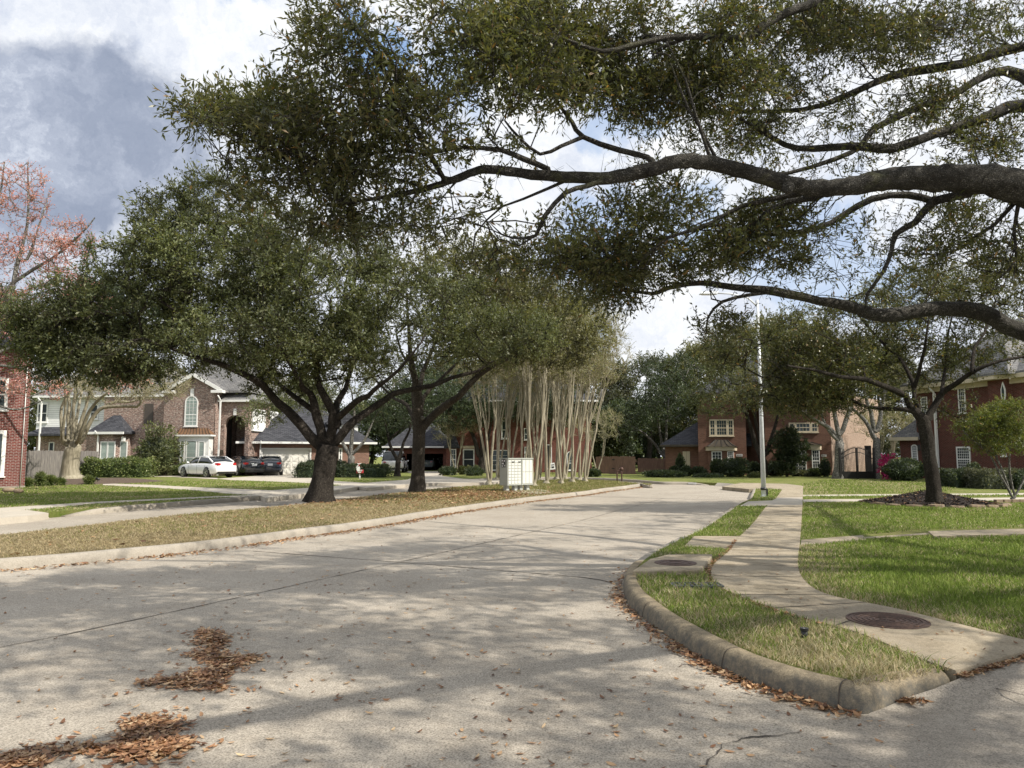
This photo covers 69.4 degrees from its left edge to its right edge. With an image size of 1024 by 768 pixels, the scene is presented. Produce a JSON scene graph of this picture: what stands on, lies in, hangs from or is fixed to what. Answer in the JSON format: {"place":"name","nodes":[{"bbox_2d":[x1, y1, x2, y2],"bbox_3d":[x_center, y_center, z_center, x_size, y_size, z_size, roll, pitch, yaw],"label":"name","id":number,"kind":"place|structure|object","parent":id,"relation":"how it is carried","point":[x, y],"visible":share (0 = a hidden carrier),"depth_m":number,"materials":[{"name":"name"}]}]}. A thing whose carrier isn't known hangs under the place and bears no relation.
{"place":"outdoors","nodes":[
{"label":"outdoors","id":0,"kind":"place"},
{"bbox_2d":[0,510,48,524],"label":"driveway","id":1,"kind":"structure","parent":0,"point":[10,517],"depth_m":18.13,"materials":[{"name":"concrete"}]},
{"bbox_2d":[0,495,260,511],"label":"pavement","id":2,"kind":"structure","parent":0,"point":[256,497],"depth_m":22.92,"materials":[{"name":"concrete"}]},
{"bbox_2d":[103,484,357,502],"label":"driveway","id":3,"kind":"structure","parent":0,"point":[279,495],"depth_m":30.99,"materials":[{"name":"concrete"}]},
{"bbox_2d":[0,479,652,557],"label":"median lawn","id":4,"kind":"structure","parent":0,"point":[84,550],"depth_m":15.72,"materials":[{"name":"plant"}]},
{"bbox_2d":[0,158,570,502],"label":"median oak","id":5,"kind":"object","parent":4,"relation":"on","point":[311,345],"visible":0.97,"depth_m":22.06,"materials":[{"name":"green plant"}]},
{"bbox_2d":[10,481,626,554],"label":"median leaves","id":6,"kind":"object","parent":4,"relation":"on","point":[476,494],"visible":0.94,"depth_m":26.47,"materials":[{"name":"brown plant"}]},
{"bbox_2d":[321,222,621,492],"bbox_3d":[-1.817,-1.118,30.211,12.634,11.096,8.908,0,-6,0],"label":"median oak","id":7,"kind":"object","parent":4,"relation":"on","point":[584,340],"visible":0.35,"depth_m":29.08,"materials":[{"name":"green plant"}]},
{"bbox_2d":[434,327,528,484],"bbox_3d":[-1.625,0.178,38.299,5.165,10.048,4.270,-3,-6,27],"label":"crape myrtle","id":8,"kind":"object","parent":4,"relation":"on","point":[489,469],"visible":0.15,"depth_m":38.13,"materials":[{"name":"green plant"}]},
{"bbox_2d":[471,358,532,479],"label":"crape myrtle","id":9,"kind":"object","parent":4,"relation":"on","point":[498,425],"visible":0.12,"depth_m":45.49,"materials":[{"name":"beige plant"}]},
{"bbox_2d":[484,366,532,457],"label":"crape myrtle","id":10,"kind":"object","parent":4,"relation":"on","point":[509,438],"visible":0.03,"depth_m":47.27,"materials":[{"name":"beige plant"}]},
{"bbox_2d":[500,343,559,457],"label":"crape myrtle","id":11,"kind":"object","parent":4,"relation":"on","point":[522,411],"visible":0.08,"depth_m":44.53,"materials":[{"name":"beige plant"}]},
{"bbox_2d":[516,489,548,493],"bbox_3d":[0.709,4.432,30.357,1.943,0.061,4.386,0,-6,0],"label":"mailbox pad","id":12,"kind":"object","parent":4,"relation":"on","point":[535,491],"visible":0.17,"depth_m":30.10,"materials":[{"name":"concrete"}]},
{"bbox_2d":[499,458,521,490],"bbox_3d":[-0.062,3.773,30.724,0.808,1.385,0.545,5,-8,-44],"label":"cluster mailbox","id":13,"kind":"object","parent":12,"relation":"on","point":[510,471],"visible":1,"depth_m":30.50,"materials":[{"name":"grey paint"}]},
{"bbox_2d":[517,458,532,490],"bbox_3d":[0.475,3.823,31.243,0.671,1.385,0.540,5,-8,-44],"label":"cluster mailbox","id":14,"kind":"object","parent":12,"relation":"on","point":[526,472],"visible":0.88,"depth_m":31.05,"materials":[{"name":"grey paint"}]},
{"bbox_2d":[489,281,580,485],"bbox_3d":[1.087,-0.444,36.511,4.791,10.940,4.776,5,-7,-39],"label":"crape myrtle","id":15,"kind":"object","parent":4,"relation":"on","point":[528,407],"visible":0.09,"depth_m":36.19,"materials":[{"name":"beige plant"}]},
{"bbox_2d":[516,298,562,479],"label":"crape myrtle","id":16,"kind":"object","parent":4,"relation":"on","point":[533,428],"visible":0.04,"depth_m":44.57,"materials":[{"name":"beige plant"}]},
{"bbox_2d":[508,278,587,482],"bbox_3d":[2.083,-0.439,39.790,4.713,11.567,4.660,-4,-7,37],"label":"crape myrtle","id":17,"kind":"object","parent":4,"relation":"on","point":[547,470],"visible":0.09,"depth_m":39.24,"materials":[{"name":"beige plant"}]},
{"bbox_2d":[525,287,602,483],"bbox_3d":[2.645,-0.327,39.636,4.944,11.312,4.617,4,-7,-35],"label":"crape myrtle","id":18,"kind":"object","parent":4,"relation":"on","point":[557,424],"visible":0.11,"depth_m":39.27,"materials":[{"name":"beige plant"}]},
{"bbox_2d":[541,310,591,478],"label":"crape myrtle","id":19,"kind":"object","parent":4,"relation":"on","point":[556,461],"depth_m":46.38,"materials":[{"name":"beige plant"}]},
{"bbox_2d":[554,293,625,481],"bbox_3d":[3.835,-0.080,41.917,5.153,11.263,4.380,0,-6,0],"label":"crape myrtle","id":20,"kind":"object","parent":4,"relation":"on","point":[572,428],"visible":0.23,"depth_m":41.41,"materials":[{"name":"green plant"}]},
{"bbox_2d":[561,304,623,479],"bbox_3d":[4.473,0.005,44.867,5.028,11.667,4.137,0,-6,0],"label":"crape myrtle","id":21,"kind":"object","parent":4,"relation":"on","point":[580,470],"visible":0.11,"depth_m":44.44,"materials":[{"name":"beige plant"}]},
{"bbox_2d":[565,301,638,480],"bbox_3d":[4.859,0.049,43.313,5.065,11.278,4.254,0,-6,0],"label":"crape myrtle","id":22,"kind":"object","parent":4,"relation":"on","point":[586,461],"visible":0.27,"depth_m":43.14,"materials":[{"name":"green plant"}]},
{"bbox_2d":[220,471,499,490],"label":"driveway","id":23,"kind":"structure","parent":0,"point":[433,478],"depth_m":42.04,"materials":[{"name":"concrete"}]},
{"bbox_2d":[178,455,235,477],"bbox_3d":[-21.112,5.721,51.176,4.885,1.552,2.181,-4,-7,37],"label":"sedan","id":24,"kind":"object","parent":23,"relation":"on","point":[206,466],"visible":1,"depth_m":50.07,"materials":[{"name":"white paint"}]},
{"bbox_2d":[231,455,264,475],"bbox_3d":[-20.212,6.156,55.652,2.176,1.552,4.885,4,-7,-38],"label":"sedan","id":25,"kind":"object","parent":23,"relation":"on","point":[249,464],"visible":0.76,"depth_m":53.94,"materials":[{"name":"black paint"}]},
{"bbox_2d":[257,455,282,474],"bbox_3d":[-18.687,6.301,57.142,2.152,1.552,4.885,2,-6,-18],"label":"sedan","id":26,"kind":"object","parent":23,"relation":"on","point":[273,463],"visible":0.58,"depth_m":55.07,"materials":[{"name":"black paint"}]},
{"bbox_2d":[382,451,408,471],"bbox_3d":[-10.581,7.028,66.617,2.337,1.942,5.009,0,-6,0],"label":"suv","id":27,"kind":"object","parent":23,"relation":"on","point":[388,458],"visible":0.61,"depth_m":64.48,"materials":[{"name":"white paint"}]},
{"bbox_2d":[0,479,866,767],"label":"street","id":28,"kind":"structure","parent":0,"point":[498,615],"depth_m":6.05,"materials":[{"name":"concrete"}]},
{"bbox_2d":[0,731,101,767],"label":"leaf pile","id":29,"kind":"object","parent":28,"relation":"on","point":[18,758],"visible":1,"depth_m":3.90,"materials":[{"name":"brown plant"}]},
{"bbox_2d":[30,702,234,767],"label":"leaf pile","id":30,"kind":"object","parent":28,"relation":"on","point":[144,732],"visible":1,"depth_m":4.10,"materials":[{"name":"brown plant"}]},
{"bbox_2d":[61,497,254,516],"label":"kerb","id":31,"kind":"structure","parent":28,"relation":"on","point":[155,506],"depth_m":22.67,"materials":[{"name":"concrete"}]},
{"bbox_2d":[109,626,282,699],"bbox_3d":[-2.410,2.159,5.901,1.164,0.042,2.256,1,-6,-11],"label":"leaf pile","id":32,"kind":"object","parent":28,"relation":"on","point":[235,658],"visible":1,"depth_m":5.58,"materials":[{"name":"brown plant"}]},
{"bbox_2d":[0,486,643,572],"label":"gutter leaves","id":33,"kind":"object","parent":28,"relation":"on","point":[328,533],"visible":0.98,"depth_m":14.97,"materials":[{"name":"brown plant"}]},
{"bbox_2d":[0,479,652,569],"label":"median kerb","id":34,"kind":"structure","parent":28,"relation":"on","point":[11,563],"depth_m":13.16,"materials":[{"name":"concrete"}]},
{"bbox_2d":[0,508,1002,767],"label":"scattered leaves","id":35,"kind":"object","parent":28,"relation":"on","point":[442,686],"visible":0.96,"depth_m":4.84,"materials":[{"name":"brown plant"}]},
{"bbox_2d":[3,496,1022,767],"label":"road joints","id":36,"kind":"object","parent":28,"relation":"on","point":[479,568],"visible":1,"depth_m":8.74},
{"bbox_2d":[480,477,706,484],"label":"kerb","id":37,"kind":"structure","parent":28,"relation":"on","point":[657,482],"depth_m":44.48,"materials":[{"name":"concrete"}]},
{"bbox_2d":[633,554,711,575],"bbox_3d":[2.170,2.445,9.747,0.766,0.222,1.921,-2,-6,21],"label":"storm inlet","id":38,"kind":"object","parent":28,"relation":"on","point":[685,563],"visible":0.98,"depth_m":9.48,"materials":[{"name":"concrete"}]},
{"bbox_2d":[603,567,861,718],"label":"gutter leaves","id":39,"kind":"object","parent":28,"relation":"on","point":[749,685],"visible":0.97,"depth_m":5.48,"materials":[{"name":"brown plant"}]},
{"bbox_2d":[623,561,949,713],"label":"corner kerb","id":40,"kind":"structure","parent":28,"relation":"on","point":[870,697],"depth_m":5.09,"materials":[{"name":"concrete"}]},
{"bbox_2d":[382,371,598,471],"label":"brick house","id":41,"kind":"structure","parent":0,"point":[441,451],"depth_m":65.81,"materials":[{"name":"brown brick"}]},
{"bbox_2d":[0,457,1023,679],"bbox_3d":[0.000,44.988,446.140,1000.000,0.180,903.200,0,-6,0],"label":"lawn","id":42,"kind":"structure","parent":0,"point":[795,480],"depth_m":14.08,"materials":[{"name":"green plant"}]},
{"bbox_2d":[0,323,31,487],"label":"brick house","id":43,"kind":"structure","parent":42,"relation":"on","point":[13,436],"depth_m":33.93,"materials":[{"name":"red brick"}]},
{"bbox_2d":[27,376,63,450],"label":"background tree","id":44,"kind":"object","parent":42,"relation":"on","point":[32,413],"visible":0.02,"depth_m":87.45,"materials":[{"name":"plant"}]},
{"bbox_2d":[25,450,97,477],"bbox_3d":[-29.796,5.387,49.214,0.190,1.915,7.015,0,-6,4],"label":"wooden fence","id":45,"kind":"object","parent":42,"relation":"on","point":[48,462],"visible":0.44,"depth_m":47.42,"materials":[{"name":"grey wood"}]},
{"bbox_2d":[0,159,154,410],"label":"red maple","id":46,"kind":"object","parent":42,"relation":"on","point":[62,245],"visible":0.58,"depth_m":31.54,"materials":[{"name":"plant"}]},
{"bbox_2d":[33,478,162,484],"bbox_3d":[-23.113,5.366,41.073,6.667,0.200,8.000,0,-6,0],"label":"mulch bed","id":47,"kind":"object","parent":42,"relation":"on","point":[104,481],"visible":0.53,"depth_m":39.80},
{"bbox_2d":[32,357,195,478],"bbox_3d":[-23.108,1.586,42.100,9.863,8.091,6.628,0,-6,0],"label":"old crape myrtle","id":48,"kind":"object","parent":47,"relation":"on","point":[73,441],"visible":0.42,"depth_m":41.86,"materials":[{"name":"beige plant"}]},
{"bbox_2d":[80,455,160,477],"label":"clipped hedge","id":49,"kind":"object","parent":47,"relation":"on","point":[117,467],"visible":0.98,"depth_m":50.04,"materials":[{"name":"green plant"}]},
{"bbox_2d":[53,269,195,362],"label":"background tree","id":50,"kind":"object","parent":42,"relation":"on","point":[148,311],"visible":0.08,"depth_m":74.89,"materials":[{"name":"green plant"}]},
{"bbox_2d":[131,420,188,475],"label":"tall shrub","id":51,"kind":"object","parent":42,"relation":"on","point":[162,450],"visible":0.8,"depth_m":53.68,"materials":[{"name":"green plant"}]},
{"bbox_2d":[28,339,376,475],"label":"brick house","id":52,"kind":"structure","parent":42,"relation":"on","point":[203,418],"depth_m":57.22,"materials":[{"name":"brown brick"}]},
{"bbox_2d":[183,396,197,426],"bbox_3d":[-24.228,2.067,55.828,1.117,2.374,0.120,-1,-6,6],"label":"window","id":53,"kind":"structure","parent":52,"relation":"in","point":[191,404],"depth_m":55.82,"materials":[{"name":"glass"}]},
{"bbox_2d":[263,449,309,474],"bbox_3d":[-17.713,6.135,57.955,3.547,2.021,0.070,2,-6,-21],"label":"garage door","id":54,"kind":"structure","parent":52,"relation":"in","point":[290,458],"depth_m":58.02,"materials":[{"name":"paint"}]},
{"bbox_2d":[0,479,405,511],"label":"front lawn grass","id":55,"kind":"structure","parent":42,"relation":"on","point":[138,492],"depth_m":28.83,"materials":[{"name":"green plant"}]},
{"bbox_2d":[291,460,313,477],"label":"clipped hedge","id":56,"kind":"object","parent":42,"relation":"on","point":[304,469],"visible":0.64,"depth_m":49.10,"materials":[{"name":"green plant"}]},
{"bbox_2d":[234,340,409,463],"bbox_3d":[-13.086,1.641,52.647,12.712,10.043,7.578,0,-6,0],"label":"oak tree","id":57,"kind":"object","parent":42,"relation":"on","point":[350,452],"visible":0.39,"depth_m":51.85,"materials":[{"name":"green plant"}]},
{"bbox_2d":[335,463,396,477],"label":"clipped hedge","id":58,"kind":"object","parent":42,"relation":"on","point":[375,470],"visible":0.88,"depth_m":50.09,"materials":[{"name":"green plant"}]},
{"bbox_2d":[340,396,409,464],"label":"background tree","id":59,"kind":"object","parent":42,"relation":"on","point":[381,440],"visible":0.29,"depth_m":92.58,"materials":[{"name":"green plant"}]},
{"bbox_2d":[347,371,458,475],"bbox_3d":[-7.890,2.860,53.400,8.110,7.773,6.775,0,-6,0],"label":"oak tree","id":60,"kind":"object","parent":42,"relation":"on","point":[403,418],"visible":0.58,"depth_m":52.89,"materials":[{"name":"green plant"}]},
{"bbox_2d":[389,347,483,436],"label":"background tree","id":61,"kind":"object","parent":42,"relation":"on","point":[419,366],"visible":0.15,"depth_m":93.12,"materials":[{"name":"green plant"}]},
{"bbox_2d":[432,413,482,468],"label":"bare crape myrtle","id":62,"kind":"object","parent":42,"relation":"on","point":[448,434],"visible":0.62,"depth_m":62.91,"materials":[{"name":"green plant"}]},
{"bbox_2d":[405,367,585,470],"bbox_3d":[-1.158,3.088,63.233,16.132,9.301,6.900,0,-6,0],"label":"oak tree","id":63,"kind":"object","parent":42,"relation":"on","point":[464,406],"visible":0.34,"depth_m":62.47,"materials":[{"name":"green plant"}]},
{"bbox_2d":[566,406,624,468],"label":"bare crape myrtle","id":64,"kind":"object","parent":42,"relation":"on","point":[605,434],"visible":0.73,"depth_m":59.71,"materials":[{"name":"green plant"}]},
{"bbox_2d":[570,356,639,445],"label":"background tree","id":65,"kind":"object","parent":42,"relation":"on","point":[612,393],"visible":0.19,"depth_m":87.45,"materials":[{"name":"green plant"}]},
{"bbox_2d":[596,456,636,473],"bbox_3d":[8.549,6.692,60.683,3.658,1.541,0.210,-4,-7,33],"label":"wooden fence","id":66,"kind":"object","parent":42,"relation":"on","point":[613,464],"visible":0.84,"depth_m":60.62,"materials":[{"name":"brown wood"}]},
{"bbox_2d":[591,396,653,460],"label":"background tree","id":67,"kind":"object","parent":42,"relation":"on","point":[612,446],"visible":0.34,"depth_m":76.56,"materials":[{"name":"green plant"}]},
{"bbox_2d":[595,349,691,459],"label":"background tree","id":68,"kind":"object","parent":42,"relation":"on","point":[649,443],"visible":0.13,"depth_m":90.83,"materials":[{"name":"green plant"}]},
{"bbox_2d":[622,422,681,466],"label":"background tree","id":69,"kind":"object","parent":42,"relation":"on","point":[655,452],"visible":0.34,"depth_m":94.90,"materials":[{"name":"green plant"}]},
{"bbox_2d":[638,458,665,471],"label":"wooden fence","id":70,"kind":"object","parent":42,"relation":"on","point":[646,464],"visible":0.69,"depth_m":67.61,"materials":[{"name":"brown wood"}]},
{"bbox_2d":[602,347,707,469],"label":"oak tree","id":71,"kind":"object","parent":42,"relation":"on","point":[656,407],"visible":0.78,"depth_m":68.61,"materials":[{"name":"green plant"}]},
{"bbox_2d":[660,337,737,402],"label":"background tree","id":72,"kind":"object","parent":42,"relation":"on","point":[700,353],"visible":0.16,"depth_m":86.32,"materials":[{"name":"green plant"}]},
{"bbox_2d":[646,504,766,562],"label":"verge grass","id":73,"kind":"structure","parent":42,"relation":"on","point":[740,521],"depth_m":14.14,"materials":[{"name":"green plant"}]},
{"bbox_2d":[684,536,739,548],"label":"crossing slab","id":74,"kind":"structure","parent":42,"relation":"on","point":[715,541],"depth_m":12.53,"materials":[{"name":"concrete"}]},
{"bbox_2d":[699,291,767,496],"bbox_3d":[8.004,0.428,26.766,2.284,7.678,0.280,0,-6,-1],"label":"street lamp","id":75,"kind":"object","parent":42,"relation":"on","point":[764,490],"visible":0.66,"depth_m":26.60,"materials":[{"name":"metal"}]},
{"bbox_2d":[718,457,751,476],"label":"bush","id":76,"kind":"object","parent":42,"relation":"on","point":[734,467],"visible":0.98,"depth_m":51.25,"materials":[{"name":"green plant"}]},
{"bbox_2d":[679,312,792,476],"bbox_3d":[17.119,0.628,51.848,10.448,11.949,6.418,0,-6,0],"label":"oak tree","id":77,"kind":"object","parent":42,"relation":"on","point":[697,399],"visible":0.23,"depth_m":51.85,"materials":[{"name":"green plant"}]},
{"bbox_2d":[764,424,811,476],"bbox_3d":[19.324,4.676,51.840,3.147,3.742,2.693,-4,-7,32],"label":"magnolia","id":78,"kind":"object","parent":42,"relation":"on","point":[790,456],"visible":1,"depth_m":51.35,"materials":[{"name":"green plant"}]},
{"bbox_2d":[635,569,957,685],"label":"verge grass","id":79,"kind":"structure","parent":42,"relation":"on","point":[761,624],"depth_m":5.99,"materials":[{"name":"green plant"}]},
{"bbox_2d":[714,326,900,478],"bbox_3d":[19.956,1.079,47.919,13.387,10.275,7.307,2,-6,-21],"label":"oak tree","id":80,"kind":"object","parent":42,"relation":"on","point":[836,434],"visible":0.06,"depth_m":47.64,"materials":[{"name":"green plant"}]},
{"bbox_2d":[838,446,875,478],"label":"iron gate","id":81,"kind":"structure","parent":42,"relation":"on","point":[860,474],"depth_m":47.20,"materials":[{"name":"black metal"}]},
{"bbox_2d":[837,350,917,423],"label":"background tree","id":82,"kind":"object","parent":42,"relation":"on","point":[877,389],"visible":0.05,"depth_m":77.45,"materials":[{"name":"green plant"}]},
{"bbox_2d":[847,400,914,462],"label":"bare crape myrtle","id":83,"kind":"object","parent":42,"relation":"on","point":[896,416],"visible":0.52,"depth_m":54.02,"materials":[{"name":"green plant"}]},
{"bbox_2d":[831,321,942,478],"bbox_3d":[24.374,0.597,48.749,7.753,11.388,7.400,0,-6,0],"label":"tree","id":84,"kind":"object","parent":42,"relation":"on","point":[872,428],"visible":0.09,"depth_m":47.70,"materials":[{"name":"green plant"}]},
{"bbox_2d":[879,401,913,458],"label":"background tree","id":85,"kind":"object","parent":42,"relation":"on","point":[886,447],"visible":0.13,"depth_m":89.06,"materials":[{"name":"green plant"}]},
{"bbox_2d":[879,457,924,480],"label":"bush","id":86,"kind":"object","parent":42,"relation":"on","point":[906,469],"visible":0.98,"depth_m":42.26,"materials":[{"name":"green plant"}]},
{"bbox_2d":[797,533,1023,638],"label":"lawn grass","id":87,"kind":"structure","parent":42,"relation":"on","point":[942,588],"depth_m":8.94,"materials":[{"name":"green plant"}]},
{"bbox_2d":[803,493,1023,498],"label":"lawn grass","id":88,"kind":"structure","parent":42,"relation":"on","point":[865,496],"depth_m":26.34,"materials":[{"name":"green plant"}]},
{"bbox_2d":[866,491,985,507],"bbox_3d":[12.881,3.481,22.649,4.017,0.420,3.841,0,-6,0],"label":"mulch mound","id":89,"kind":"object","parent":42,"relation":"on","point":[913,499],"visible":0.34,"depth_m":22.02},
{"bbox_2d":[682,246,1023,502],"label":"mulched oak","id":90,"kind":"object","parent":89,"relation":"on","point":[843,357],"visible":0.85,"depth_m":20.61,"materials":[{"name":"green plant"}]},
{"bbox_2d":[859,489,1001,506],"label":"mulch chips","id":91,"kind":"object","parent":42,"relation":"on","point":[958,499],"visible":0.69,"depth_m":22.03,"materials":[{"name":"brown wood"}]},
{"bbox_2d":[939,467,977,487],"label":"clipped hedge","id":92,"kind":"object","parent":42,"relation":"on","point":[950,477],"visible":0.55,"depth_m":34.30,"materials":[{"name":"green plant"}]},
{"bbox_2d":[928,529,1023,537],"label":"path slab","id":93,"kind":"structure","parent":42,"relation":"on","point":[974,533],"depth_m":13.69,"materials":[{"name":"concrete"}]},
{"bbox_2d":[946,393,1023,498],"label":"leaning tree","id":94,"kind":"object","parent":42,"relation":"on","point":[1010,429],"visible":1,"depth_m":23.18,"materials":[{"name":"green plant"}]},
{"bbox_2d":[960,467,1016,488],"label":"clipped hedge","id":95,"kind":"object","parent":42,"relation":"on","point":[986,478],"visible":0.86,"depth_m":32.69,"materials":[{"name":"green plant"}]},
{"bbox_2d":[0,0,1023,456],"label":"sky","id":96,"kind":"structure","parent":0,"point":[77,77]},
{"bbox_2d":[147,0,1023,376],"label":"overhanging oak","id":97,"kind":"object","parent":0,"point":[285,134],"visible":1,"depth_m":7.52,"materials":[{"name":"green plant"}]},
{"bbox_2d":[722,483,799,492],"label":"driveway","id":98,"kind":"structure","parent":0,"point":[743,487],"depth_m":35.10,"materials":[{"name":"concrete"}]},
{"bbox_2d":[660,359,880,475],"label":"brick house","id":99,"kind":"structure","parent":0,"point":[700,442],"depth_m":56.88,"materials":[{"name":"brown brick"}]},
{"bbox_2d":[741,497,801,505],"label":"driveway","id":100,"kind":"structure","parent":0,"point":[789,501],"depth_m":22.89,"materials":[{"name":"concrete"}]},
{"bbox_2d":[711,486,1023,681],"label":"pavement","id":101,"kind":"structure","parent":0,"point":[759,568],"depth_m":7.39,"materials":[{"name":"grey concrete"}]},
{"bbox_2d":[846,612,930,628],"bbox_3d":[3.298,2.081,6.495,0.670,0.030,0.670,0,-6,0],"label":"manhole cover","id":102,"kind":"object","parent":101,"relation":"on","point":[889,620],"visible":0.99,"depth_m":6.46,"materials":[{"name":"metal"}]},
{"bbox_2d":[801,479,957,493],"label":"lawn grass","id":103,"kind":"structure","parent":0,"point":[884,488],"depth_m":34.30,"materials":[{"name":"green plant"}]},
{"bbox_2d":[797,659,1023,767],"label":"driveway apron","id":104,"kind":"object","parent":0,"point":[950,718],"visible":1,"depth_m":4.28,"materials":[{"name":"concrete"}]},
{"bbox_2d":[953,653,1023,676],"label":"edge leaves","id":105,"kind":"object","parent":104,"relation":"on","point":[979,669],"visible":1,"depth_m":5.12,"materials":[{"name":"brown plant"}]},
{"bbox_2d":[801,500,1023,537],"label":"lawn grass","id":106,"kind":"structure","parent":0,"point":[904,510],"depth_m":17.03,"materials":[{"name":"green plant"}]},
{"bbox_2d":[889,316,1023,477],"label":"brick house","id":107,"kind":"structure","parent":0,"point":[950,452],"depth_m":45.36,"materials":[{"name":"red brick"}]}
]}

